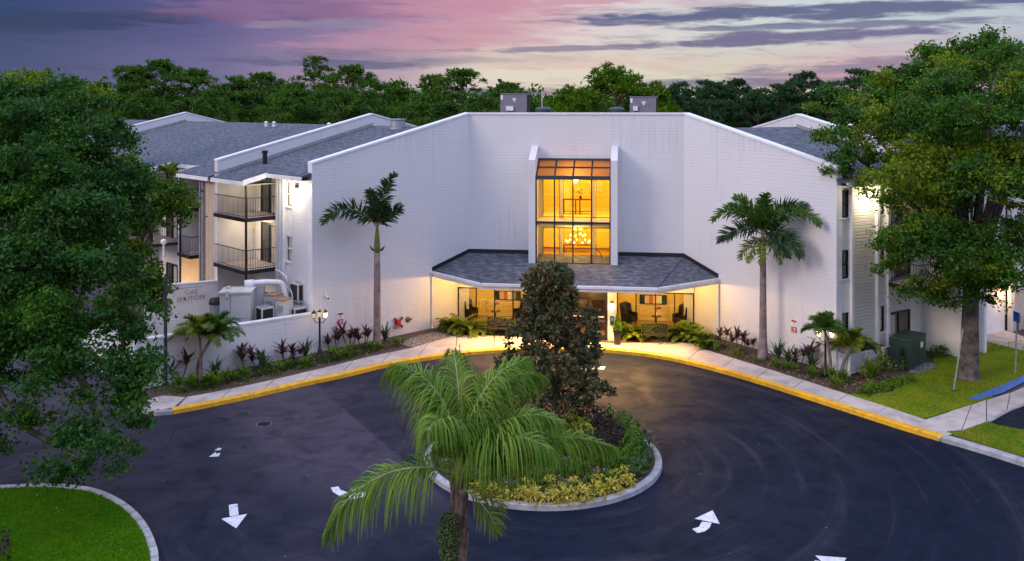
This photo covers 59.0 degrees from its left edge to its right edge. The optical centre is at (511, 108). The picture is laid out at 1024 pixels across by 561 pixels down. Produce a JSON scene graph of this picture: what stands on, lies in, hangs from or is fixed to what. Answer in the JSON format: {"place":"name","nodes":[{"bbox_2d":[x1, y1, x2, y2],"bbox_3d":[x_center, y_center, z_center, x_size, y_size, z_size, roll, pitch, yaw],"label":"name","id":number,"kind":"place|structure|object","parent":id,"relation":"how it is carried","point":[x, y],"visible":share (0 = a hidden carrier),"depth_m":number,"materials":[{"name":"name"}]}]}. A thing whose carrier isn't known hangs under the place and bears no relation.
{"place":"outdoors","nodes":[
{"label":"outdoors","id":0,"kind":"place"},
{"bbox_2d":[0,485,150,560],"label":"lawn","id":1,"kind":"structure","parent":0,"point":[78,537],"depth_m":25.51,"materials":[{"name":"green plant"}]},
{"bbox_2d":[0,231,1023,560],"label":"road","id":2,"kind":"structure","parent":0,"point":[764,473],"depth_m":29.02,"materials":[{"name":"black asphalt"}]},
{"bbox_2d":[0,483,158,560],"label":"stone kerb","id":3,"kind":"structure","parent":2,"relation":"on","point":[146,530],"depth_m":26.77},
{"bbox_2d":[0,67,186,490],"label":"oak tree","id":4,"kind":"object","parent":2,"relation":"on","point":[65,207],"visible":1,"depth_m":27.85,"materials":[{"name":"green plant"}]},
{"bbox_2d":[222,504,246,527],"bbox_3d":[-8.200,11.994,26.654,0.739,0.001,1.601,0,0,0],"label":"painted arrow","id":5,"kind":"object","parent":2,"relation":"on","point":[234,521],"visible":1,"depth_m":26.53,"materials":[{"name":"white paint"}]},
{"bbox_2d":[321,344,620,560],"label":"queen palm","id":6,"kind":"object","parent":2,"relation":"on","point":[457,431],"visible":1,"depth_m":16.84,"materials":[{"name":"green plant"}]},
{"bbox_2d":[432,419,654,501],"bbox_3d":[1.050,11.935,31.000,7.600,0.130,7.600,0,0,0],"label":"island bed","id":7,"kind":"object","parent":2,"relation":"on","point":[641,478],"visible":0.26,"depth_m":29.34,"materials":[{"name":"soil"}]},
{"bbox_2d":[435,411,650,500],"bbox_3d":[1.057,11.712,31.000,7.489,0.463,7.445,0,0,0],"label":"ground cover","id":8,"kind":"object","parent":7,"relation":"on","point":[583,471],"visible":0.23,"depth_m":29.21,"materials":[{"name":"green plant"}]},
{"bbox_2d":[424,415,661,510],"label":"island kerb","id":9,"kind":"structure","parent":7,"relation":"on","point":[650,479],"depth_m":27.58,"materials":[{"name":"grey concrete"}]},
{"bbox_2d":[490,410,595,434],"bbox_3d":[1.135,11.595,33.258,4.138,0.698,2.048,0,0,0],"label":"variegated shrub","id":10,"kind":"object","parent":7,"relation":"on","point":[587,424],"visible":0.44,"depth_m":33.23,"materials":[{"name":"green plant"}]},
{"bbox_2d":[492,258,617,418],"bbox_3d":[1.599,8.761,34.102,4.784,6.244,4.344,0,0,0],"label":"magnolia tree","id":11,"kind":"object","parent":7,"relation":"on","point":[550,296],"visible":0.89,"depth_m":33.21,"materials":[{"name":"green plant"}]},
{"bbox_2d":[501,398,633,461],"bbox_3d":[2.483,11.443,33.302,3.520,0.973,6.097,0,0,-39],"label":"plum shrub","id":12,"kind":"object","parent":7,"relation":"on","point":[607,421],"visible":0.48,"depth_m":32.58,"materials":[{"name":"purple plant"}]},
{"bbox_2d":[558,484,578,506],"bbox_3d":[1.661,11.605,27.217,0.758,0.626,0.767,0,0,-40],"label":"yellow croton","id":13,"kind":"object","parent":7,"relation":"on","point":[564,498],"visible":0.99,"depth_m":27.17,"materials":[{"name":"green plant"}]},
{"bbox_2d":[573,482,595,504],"bbox_3d":[2.200,11.605,27.404,0.758,0.626,0.767,0,0,-9],"label":"yellow croton","id":14,"kind":"object","parent":7,"relation":"on","point":[581,498],"visible":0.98,"depth_m":27.30,"materials":[{"name":"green plant"}]},
{"bbox_2d":[589,478,607,500],"bbox_3d":[2.578,11.605,27.615,0.758,0.626,0.767,0,0,22],"label":"yellow croton","id":15,"kind":"object","parent":7,"relation":"on","point":[600,493],"visible":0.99,"depth_m":27.57,"materials":[{"name":"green plant"}]},
{"bbox_2d":[602,475,624,495],"bbox_3d":[3.103,11.617,27.921,0.732,0.598,0.724,0,0,37],"label":"yellow croton","id":16,"kind":"object","parent":7,"relation":"on","point":[613,487],"visible":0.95,"depth_m":27.89,"materials":[{"name":"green plant"}]},
{"bbox_2d":[600,403,645,472],"bbox_3d":[3.950,11.492,31.977,1.622,0.864,5.400,0,0,3],"label":"green hedge","id":17,"kind":"object","parent":7,"relation":"on","point":[627,449],"visible":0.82,"depth_m":31.02,"materials":[{"name":"green plant"}]},
{"bbox_2d":[171,346,943,441],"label":"yellow kerb","id":18,"kind":"structure","parent":2,"relation":"on","point":[913,429],"depth_m":38.85,"materials":[{"name":"paint"}]},
{"bbox_2d":[693,510,719,532],"bbox_3d":[5.636,11.994,26.258,1.517,0.001,0.690,0,0,-41],"label":"painted arrow","id":19,"kind":"object","parent":2,"relation":"on","point":[710,516],"visible":1,"depth_m":26.30,"materials":[{"name":"white paint"}]},
{"bbox_2d":[941,435,1023,466],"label":"grey kerb","id":20,"kind":"structure","parent":2,"relation":"on","point":[988,451],"depth_m":31.43,"materials":[{"name":"grey concrete"}]},
{"bbox_2d":[0,0,1023,100],"label":"sky","id":21,"kind":"structure","parent":0,"point":[551,44],"materials":[{"name":"purple"}]},
{"bbox_2d":[108,291,1023,457],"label":"planting ground","id":22,"kind":"structure","parent":0,"point":[631,339],"depth_m":41.32,"materials":[{"name":"brown soil"}]},
{"bbox_2d":[82,329,130,375],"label":"yard wall","id":23,"kind":"structure","parent":22,"relation":"on","point":[110,343],"depth_m":41.11,"materials":[{"name":"white paint"}]},
{"bbox_2d":[73,151,207,325],"bbox_3d":[-17.499,7.029,42.158,5.370,9.998,7.251,0,0,0],"label":"broadleaf tree","id":24,"kind":"object","parent":22,"relation":"on","point":[178,198],"visible":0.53,"depth_m":42.27,"materials":[{"name":"green plant"}]},
{"bbox_2d":[162,277,168,384],"bbox_3d":[-14.917,9.570,38.973,0.320,4.620,0.320,0,0,0],"label":"light pole","id":25,"kind":"object","parent":22,"relation":"on","point":[165,323],"visible":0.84,"depth_m":38.91,"materials":[{"name":"metal"}]},
{"bbox_2d":[167,313,227,381],"bbox_3d":[-13.602,10.343,39.305,2.636,3.079,2.511,0,0,0],"label":"palm","id":26,"kind":"object","parent":22,"relation":"on","point":[188,329],"visible":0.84,"depth_m":39.00,"materials":[{"name":"green plant"}]},
{"bbox_2d":[185,310,246,379],"bbox_3d":[-12.952,10.357,39.474,2.560,3.075,2.372,0,0,0],"label":"palm","id":27,"kind":"object","parent":22,"relation":"on","point":[221,322],"visible":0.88,"depth_m":39.34,"materials":[{"name":"green plant"}]},
{"bbox_2d":[131,312,311,387],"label":"wall","id":28,"kind":"structure","parent":22,"relation":"on","point":[266,334],"depth_m":41.41,"materials":[{"name":"white paint"}]},
{"bbox_2d":[169,336,398,393],"bbox_3d":[-9.871,11.745,41.698,1.578,0.419,12.067,0,0,45],"label":"ground cover","id":29,"kind":"object","parent":22,"relation":"on","point":[201,384],"visible":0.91,"depth_m":40.95,"materials":[{"name":"green plant"}]},
{"bbox_2d":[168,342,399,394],"bbox_3d":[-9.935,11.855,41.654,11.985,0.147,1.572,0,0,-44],"label":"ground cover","id":30,"kind":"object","parent":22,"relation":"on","point":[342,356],"visible":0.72,"depth_m":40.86,"materials":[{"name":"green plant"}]},
{"bbox_2d":[59,112,544,306],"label":"apartment wing","id":31,"kind":"structure","parent":22,"relation":"on","point":[250,180],"depth_m":49.03,"materials":[{"name":"white paint"}]},
{"bbox_2d":[261,178,274,212],"bbox_3d":[-12.798,4.490,47.800,0.078,2.080,1.800,0,0,-43],"label":"balcony door","id":32,"kind":"structure","parent":31,"relation":"in","point":[266,189],"depth_m":47.89,"materials":[{"name":"black glass"}]},
{"bbox_2d":[261,222,274,262],"bbox_3d":[-12.798,7.110,47.800,0.078,2.080,1.800,0,0,-43],"label":"balcony door","id":33,"kind":"structure","parent":31,"relation":"in","point":[267,229],"depth_m":47.89,"materials":[{"name":"glass"}]},
{"bbox_2d":[318,88,366,123],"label":"pine tree","id":34,"kind":"object","parent":22,"relation":"on","point":[337,103],"visible":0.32,"depth_m":81.76,"materials":[{"name":"green plant"}]},
{"bbox_2d":[335,320,364,349],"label":"cordyline plant","id":35,"kind":"object","parent":22,"relation":"on","point":[354,332],"visible":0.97,"depth_m":44.35,"materials":[{"name":"purple plant"}]},
{"bbox_2d":[318,170,405,348],"bbox_3d":[-7.423,7.476,44.286,4.374,8.808,1.967,0,0,-24],"label":"palm tree","id":36,"kind":"object","parent":22,"relation":"on","point":[380,211],"visible":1,"depth_m":44.66,"materials":[{"name":"green plant"}]},
{"bbox_2d":[337,88,393,121],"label":"pine tree","id":37,"kind":"object","parent":22,"relation":"on","point":[365,99],"visible":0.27,"depth_m":81.43,"materials":[{"name":"green plant"}]},
{"bbox_2d":[389,93,436,125],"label":"pine tree","id":38,"kind":"object","parent":22,"relation":"on","point":[424,108],"visible":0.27,"depth_m":78.92,"materials":[{"name":"green plant"}]},
{"bbox_2d":[400,331,453,346],"bbox_3d":[-4.335,11.865,46.611,1.602,0.001,3.345,0,0,42],"label":"gravel bed","id":39,"kind":"object","parent":22,"relation":"on","point":[419,340],"visible":0.88,"depth_m":46.64,"materials":[{"name":"beige gravel"}]},
{"bbox_2d":[435,312,495,337],"bbox_3d":[-2.351,11.433,48.133,3.341,0.987,2.754,0,0,43],"label":"fern clump","id":40,"kind":"object","parent":22,"relation":"on","point":[455,324],"visible":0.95,"depth_m":47.75,"materials":[{"name":"green plant"}]},
{"bbox_2d":[458,93,499,113],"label":"pine tree","id":41,"kind":"object","parent":22,"relation":"on","point":[482,106],"visible":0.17,"depth_m":80.06,"materials":[{"name":"green plant"}]},
{"bbox_2d":[544,83,588,111],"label":"pine tree","id":42,"kind":"object","parent":22,"relation":"on","point":[561,97],"visible":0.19,"depth_m":87.25,"materials":[{"name":"green plant"}]},
{"bbox_2d":[308,112,841,372],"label":"entrance building","id":43,"kind":"structure","parent":22,"relation":"on","point":[480,196],"depth_m":48.10,"materials":[{"name":"white paint"}]},
{"bbox_2d":[495,290,520,299],"bbox_3d":[-0.244,10.680,51.629,1.500,0.520,0.039,0,0,8],"label":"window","id":44,"kind":"structure","parent":43,"relation":"attached to","point":[503,295],"depth_m":51.62,"materials":[{"name":"multicoloured paint"}]},
{"bbox_2d":[500,93,530,111],"bbox_3d":[0.205,-0.009,56.060,1.782,1.819,1.240,0,0,8],"label":"rooftop air unit","id":45,"kind":"object","parent":43,"relation":"on","point":[514,102],"visible":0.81,"depth_m":55.55,"materials":[{"name":"grey paint"}]},
{"bbox_2d":[537,300,604,331],"bbox_3d":[3.251,10.780,48.346,3.800,2.160,0.100,0,0,8],"label":"inner door","id":46,"kind":"structure","parent":43,"relation":"in","point":[600,304],"depth_m":48.10,"materials":[{"name":"brown wood"}]},
{"bbox_2d":[535,158,610,263],"bbox_3d":[3.351,5.550,49.089,4.040,5.580,1.580,0,0,8],"label":"bay window","id":47,"kind":"structure","parent":43,"relation":"in","point":[537,176],"depth_m":48.43,"materials":[{"name":"clear glass"}]},
{"bbox_2d":[619,301,637,324],"bbox_3d":[6.375,11.262,49.581,0.756,1.204,0.760,0,0,38],"label":"wing chair","id":48,"kind":"object","parent":43,"relation":"on","point":[627,313],"visible":0.93,"depth_m":49.41,"materials":[{"name":"brown leather"}]},
{"bbox_2d":[629,96,657,111],"bbox_3d":[7.927,0.096,54.560,1.699,1.608,1.240,0,0,8],"label":"rooftop air unit","id":49,"kind":"object","parent":43,"relation":"on","point":[643,103],"visible":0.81,"depth_m":54.04,"materials":[{"name":"grey paint"}]},
{"bbox_2d":[640,294,666,304],"bbox_3d":[7.884,10.680,50.542,1.500,0.520,0.039,0,0,8],"label":"wall picture","id":50,"kind":"object","parent":43,"relation":"attached to","point":[650,299],"depth_m":50.53,"materials":[{"name":"multicoloured paint"}]},
{"bbox_2d":[617,293,693,328],"bbox_3d":[7.705,10.875,48.688,4.100,1.990,0.104,0,0,8],"label":"storefront window","id":51,"kind":"structure","parent":43,"relation":"in","point":[617,293],"depth_m":48.64,"materials":[{"name":"brown metal"}]},
{"bbox_2d":[552,61,669,111],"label":"pine tree","id":52,"kind":"object","parent":22,"relation":"on","point":[619,81],"visible":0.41,"depth_m":83.45,"materials":[{"name":"green plant"}]},
{"bbox_2d":[616,321,662,342],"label":"fern clump","id":53,"kind":"object","parent":22,"relation":"on","point":[629,330],"visible":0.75,"depth_m":46.62,"materials":[{"name":"green plant"}]},
{"bbox_2d":[623,79,684,112],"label":"pine tree","id":54,"kind":"object","parent":22,"relation":"on","point":[664,97],"visible":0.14,"depth_m":85.09,"materials":[{"name":"green plant"}]},
{"bbox_2d":[658,319,715,347],"bbox_3d":[9.128,11.410,46.168,2.512,1.042,3.717,0,0,-38],"label":"fern clump","id":55,"kind":"object","parent":22,"relation":"on","point":[692,331],"visible":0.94,"depth_m":46.11,"materials":[{"name":"green plant"}]},
{"bbox_2d":[708,191,822,361],"bbox_3d":[11.853,7.847,42.258,5.154,8.066,2.747,0,0,22],"label":"palm tree","id":56,"kind":"object","parent":22,"relation":"on","point":[763,216],"visible":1,"depth_m":42.18,"materials":[{"name":"green plant"}]},
{"bbox_2d":[700,342,901,396],"bbox_3d":[12.320,11.771,41.404,10.077,0.368,4.057,0,0,39],"label":"ground cover","id":57,"kind":"object","parent":22,"relation":"on","point":[758,361],"visible":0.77,"depth_m":40.01,"materials":[{"name":"green plant"}]},
{"bbox_2d":[698,340,904,397],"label":"leaf litter","id":58,"kind":"object","parent":22,"relation":"on","point":[845,387],"visible":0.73,"depth_m":39.97,"materials":[{"name":"brown plant"}]},
{"bbox_2d":[800,310,850,376],"bbox_3d":[13.780,10.376,39.787,2.186,3.019,2.035,0,0,0],"label":"palm","id":59,"kind":"object","parent":22,"relation":"on","point":[824,321],"visible":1,"depth_m":39.61,"materials":[{"name":"green plant"}]},
{"bbox_2d":[829,326,882,375],"bbox_3d":[15.104,10.773,40.042,2.158,2.242,2.186,0,0,-21],"label":"palm","id":60,"kind":"object","parent":22,"relation":"on","point":[856,341],"visible":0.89,"depth_m":39.83,"materials":[{"name":"green plant"}]},
{"bbox_2d":[838,346,888,375],"bbox_3d":[16.225,11.395,41.441,3.590,0.970,0.950,0,0,-32],"label":"lattice fence","id":61,"kind":"object","parent":22,"relation":"on","point":[872,354],"visible":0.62,"depth_m":40.54,"materials":[{"name":"white plastic"}]},
{"bbox_2d":[735,114,1023,369],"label":"apartment wing","id":62,"kind":"structure","parent":22,"relation":"on","point":[872,311],"depth_m":43.26,"materials":[{"name":"white paint"}]},
{"bbox_2d":[891,309,909,335],"bbox_3d":[18.594,10.820,43.615,1.800,2.080,0.078,0,0,-32],"label":"balcony door","id":63,"kind":"structure","parent":62,"relation":"in","point":[900,320],"depth_m":43.70,"materials":[{"name":"black glass"}]},
{"bbox_2d":[1013,290,1023,330],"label":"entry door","id":64,"kind":"structure","parent":62,"relation":"in","point":[1018,300],"depth_m":48.25,"materials":[{"name":"beige"}]},
{"bbox_2d":[859,349,905,375],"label":"shrub","id":65,"kind":"object","parent":22,"relation":"on","point":[877,361],"visible":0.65,"depth_m":40.92,"materials":[{"name":"green plant"}]},
{"bbox_2d":[887,330,926,370],"bbox_3d":[18.201,11.170,41.773,1.010,1.360,2.280,0,0,44],"label":"transformer box","id":66,"kind":"object","parent":22,"relation":"on","point":[910,345],"visible":0.99,"depth_m":41.23,"materials":[{"name":"green paint"}]},
{"bbox_2d":[796,23,1023,132],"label":"oak tree","id":67,"kind":"object","parent":22,"relation":"on","point":[888,81],"visible":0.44,"depth_m":55.70,"materials":[{"name":"green plant"}]},
{"bbox_2d":[148,335,1023,440],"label":"sidewalk","id":68,"kind":"structure","parent":0,"point":[953,420],"depth_m":39.25,"materials":[{"name":"concrete"}]},
{"bbox_2d":[641,323,666,341],"bbox_3d":[7.190,11.404,45.735,1.283,0.896,0.632,0,0,8],"label":"park bench","id":69,"kind":"object","parent":68,"relation":"on","point":[653,334],"visible":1,"depth_m":45.93,"materials":[{"name":"black paint"}]},
{"bbox_2d":[845,343,1023,418],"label":"lawn","id":70,"kind":"structure","parent":0,"point":[942,411],"depth_m":38.38,"materials":[{"name":"green plant"}]},
{"bbox_2d":[858,373,916,394],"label":"hedge","id":71,"kind":"object","parent":70,"relation":"on","point":[888,384],"visible":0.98,"depth_m":38.34,"materials":[{"name":"green plant"}]},
{"bbox_2d":[805,40,1023,381],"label":"oak tree","id":72,"kind":"object","parent":70,"relation":"on","point":[959,241],"visible":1,"depth_m":38.03,"materials":[{"name":"green plant"}]},
{"bbox_2d":[968,376,1023,399],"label":"blue kerb paint","id":73,"kind":"object","parent":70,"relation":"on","point":[1007,386],"visible":1,"depth_m":38.06,"materials":[{"name":"blue paint"}]},
{"bbox_2d":[948,421,1023,455],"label":"lawn","id":74,"kind":"structure","parent":0,"point":[1017,453],"depth_m":32.52,"materials":[{"name":"green plant"}]},
{"bbox_2d":[987,330,1023,349],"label":"walkway","id":75,"kind":"structure","parent":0,"point":[1006,336],"depth_m":46.50,"materials":[{"name":"concrete"}]},
{"bbox_2d":[990,406,1023,428],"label":"parking lot","id":76,"kind":"structure","parent":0,"point":[1014,418],"depth_m":34.44,"materials":[{"name":"black asphalt"}]},
{"label":"yard paving","id":77,"kind":"structure","parent":0,"visible":0},
{"bbox_2d":[144,280,217,336],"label":"lettered wall","id":78,"kind":"structure","parent":77,"relation":"on","point":[197,295],"depth_m":46.98,"materials":[{"name":"paint"}]},
{"bbox_2d":[218,286,255,322],"bbox_3d":[-13.129,10.263,43.300,1.560,3.473,1.400,0,0,-6],"label":"equipment cabinet","id":79,"kind":"object","parent":77,"relation":"on","point":[238,302],"visible":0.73,"depth_m":42.72,"materials":[{"name":"white metal"}]},
{"bbox_2d":[255,305,273,319],"bbox_3d":[-11.853,10.729,43.400,0.660,2.542,0.660,0,0,-43],"label":"air condenser","id":80,"kind":"object","parent":77,"relation":"on","point":[264,311],"visible":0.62,"depth_m":43.23,"materials":[{"name":"white metal"}]},
{"bbox_2d":[244,279,288,306],"bbox_3d":[-12.044,10.186,44.519,2.119,3.627,0.689,0,0,-12],"label":"duct pipe","id":81,"kind":"object","parent":77,"relation":"on","point":[259,294],"visible":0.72,"depth_m":44.35,"materials":[{"name":"white metal"}]},
{"bbox_2d":[274,296,293,316],"bbox_3d":[-11.004,10.590,43.691,0.580,2.820,0.760,0,0,20],"label":"meter cabinet","id":82,"kind":"object","parent":77,"relation":"on","point":[283,306],"visible":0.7,"depth_m":43.44,"materials":[{"name":"white metal"}]},
{"bbox_2d":[289,281,302,304],"bbox_3d":[-10.466,10.290,44.900,0.820,3.421,0.820,0,0,-43],"label":"air condenser","id":83,"kind":"object","parent":77,"relation":"on","point":[296,287],"visible":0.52,"depth_m":44.53,"materials":[{"name":"white metal"}]},
{"label":"ground","id":84,"kind":"structure","parent":0,"visible":0},
{"bbox_2d":[1,66,146,281],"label":"broadleaf tree","id":85,"kind":"object","parent":84,"relation":"on","point":[31,74],"visible":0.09,"depth_m":51.87,"materials":[{"name":"green plant"}]},
{"bbox_2d":[104,64,180,119],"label":"pine tree","id":86,"kind":"object","parent":84,"relation":"on","point":[132,70],"visible":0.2,"depth_m":95.39,"materials":[{"name":"green plant"}]},
{"bbox_2d":[113,88,176,119],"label":"broadleaf tree","id":87,"kind":"object","parent":84,"relation":"on","point":[135,105],"visible":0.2,"depth_m":87.47,"materials":[{"name":"green plant"}]},
{"bbox_2d":[114,58,204,119],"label":"pine tree","id":88,"kind":"object","parent":84,"relation":"on","point":[164,67],"visible":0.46,"depth_m":96.54,"materials":[{"name":"green plant"}]},
{"bbox_2d":[135,66,251,121],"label":"pine tree","id":89,"kind":"object","parent":84,"relation":"on","point":[196,74],"visible":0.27,"depth_m":95.46,"materials":[{"name":"green plant"}]},
{"bbox_2d":[187,88,240,121],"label":"broadleaf tree","id":90,"kind":"object","parent":84,"relation":"on","point":[207,100],"visible":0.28,"depth_m":83.41,"materials":[{"name":"green plant"}]},
{"bbox_2d":[204,74,275,122],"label":"pine tree","id":91,"kind":"object","parent":84,"relation":"on","point":[238,86],"visible":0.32,"depth_m":94.84,"materials":[{"name":"green plant"}]},
{"bbox_2d":[218,71,321,122],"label":"pine tree","id":92,"kind":"object","parent":84,"relation":"on","point":[265,79],"visible":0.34,"depth_m":97.12,"materials":[{"name":"green plant"}]},
{"bbox_2d":[255,89,303,123],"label":"broadleaf tree","id":93,"kind":"object","parent":84,"relation":"on","point":[287,104],"visible":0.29,"depth_m":82.90,"materials":[{"name":"green plant"}]},
{"bbox_2d":[245,79,333,123],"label":"pine tree","id":94,"kind":"object","parent":84,"relation":"on","point":[301,95],"visible":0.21,"depth_m":91.75,"materials":[{"name":"green plant"}]},
{"bbox_2d":[289,55,336,121],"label":"pine tree","id":95,"kind":"object","parent":84,"relation":"on","point":[315,61],"visible":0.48,"depth_m":103.60,"materials":[{"name":"green plant"}]},
{"bbox_2d":[295,63,409,123],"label":"pine tree","id":96,"kind":"object","parent":84,"relation":"on","point":[353,73],"visible":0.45,"depth_m":88.72,"materials":[{"name":"green plant"}]},
{"bbox_2d":[49,76,671,122],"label":"woods","id":97,"kind":"object","parent":84,"relation":"on","point":[611,99],"visible":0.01,"depth_m":105.33,"materials":[{"name":"green plant"}]},
{"bbox_2d":[374,80,430,124],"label":"pine tree","id":98,"kind":"object","parent":84,"relation":"on","point":[404,93],"visible":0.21,"depth_m":94.58,"materials":[{"name":"green plant"}]},
{"bbox_2d":[401,73,465,122],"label":"pine tree","id":99,"kind":"object","parent":84,"relation":"on","point":[451,108],"visible":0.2,"depth_m":96.16,"materials":[{"name":"green plant"}]},
{"bbox_2d":[403,67,499,125],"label":"pine tree","id":100,"kind":"object","parent":84,"relation":"on","point":[461,79],"visible":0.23,"depth_m":91.38,"materials":[{"name":"green plant"}]},
{"bbox_2d":[464,81,544,111],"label":"pine tree","id":101,"kind":"object","parent":84,"relation":"on","point":[508,87],"visible":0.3,"depth_m":93.26,"materials":[{"name":"green plant"}]},
{"bbox_2d":[668,81,703,115],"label":"pine tree","id":102,"kind":"object","parent":84,"relation":"on","point":[674,89],"visible":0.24,"depth_m":111.20,"materials":[{"name":"green plant"}]},
{"bbox_2d":[679,79,741,127],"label":"pine tree","id":103,"kind":"object","parent":84,"relation":"on","point":[710,88],"visible":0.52,"depth_m":110.70,"materials":[{"name":"green plant"}]},
{"bbox_2d":[711,77,772,127],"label":"pine tree","id":104,"kind":"object","parent":84,"relation":"on","point":[732,84],"visible":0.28,"depth_m":113.10,"materials":[{"name":"green plant"}]},
{"bbox_2d":[726,86,782,126],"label":"pine tree","id":105,"kind":"object","parent":84,"relation":"on","point":[753,97],"visible":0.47,"depth_m":109.35,"materials":[{"name":"green plant"}]},
{"bbox_2d":[752,83,810,124],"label":"pine tree","id":106,"kind":"object","parent":84,"relation":"on","point":[785,92],"visible":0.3,"depth_m":112.03,"materials":[{"name":"green plant"}]},
{"bbox_2d":[767,71,835,121],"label":"pine tree","id":107,"kind":"object","parent":84,"relation":"on","point":[799,81],"visible":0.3,"depth_m":113.88,"materials":[{"name":"green plant"}]},
{"bbox_2d":[605,78,1023,127],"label":"woods","id":108,"kind":"object","parent":84,"relation":"on","point":[725,113],"visible":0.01,"depth_m":120.45,"materials":[{"name":"green plant"}]},
{"bbox_2d":[799,80,847,120],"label":"pine tree","id":109,"kind":"object","parent":84,"relation":"on","point":[814,93],"visible":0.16,"depth_m":109.70,"materials":[{"name":"green plant"}]},
{"bbox_2d":[816,67,885,121],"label":"pine tree","id":110,"kind":"object","parent":84,"relation":"on","point":[854,82],"visible":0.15,"depth_m":111.24,"materials":[{"name":"green plant"}]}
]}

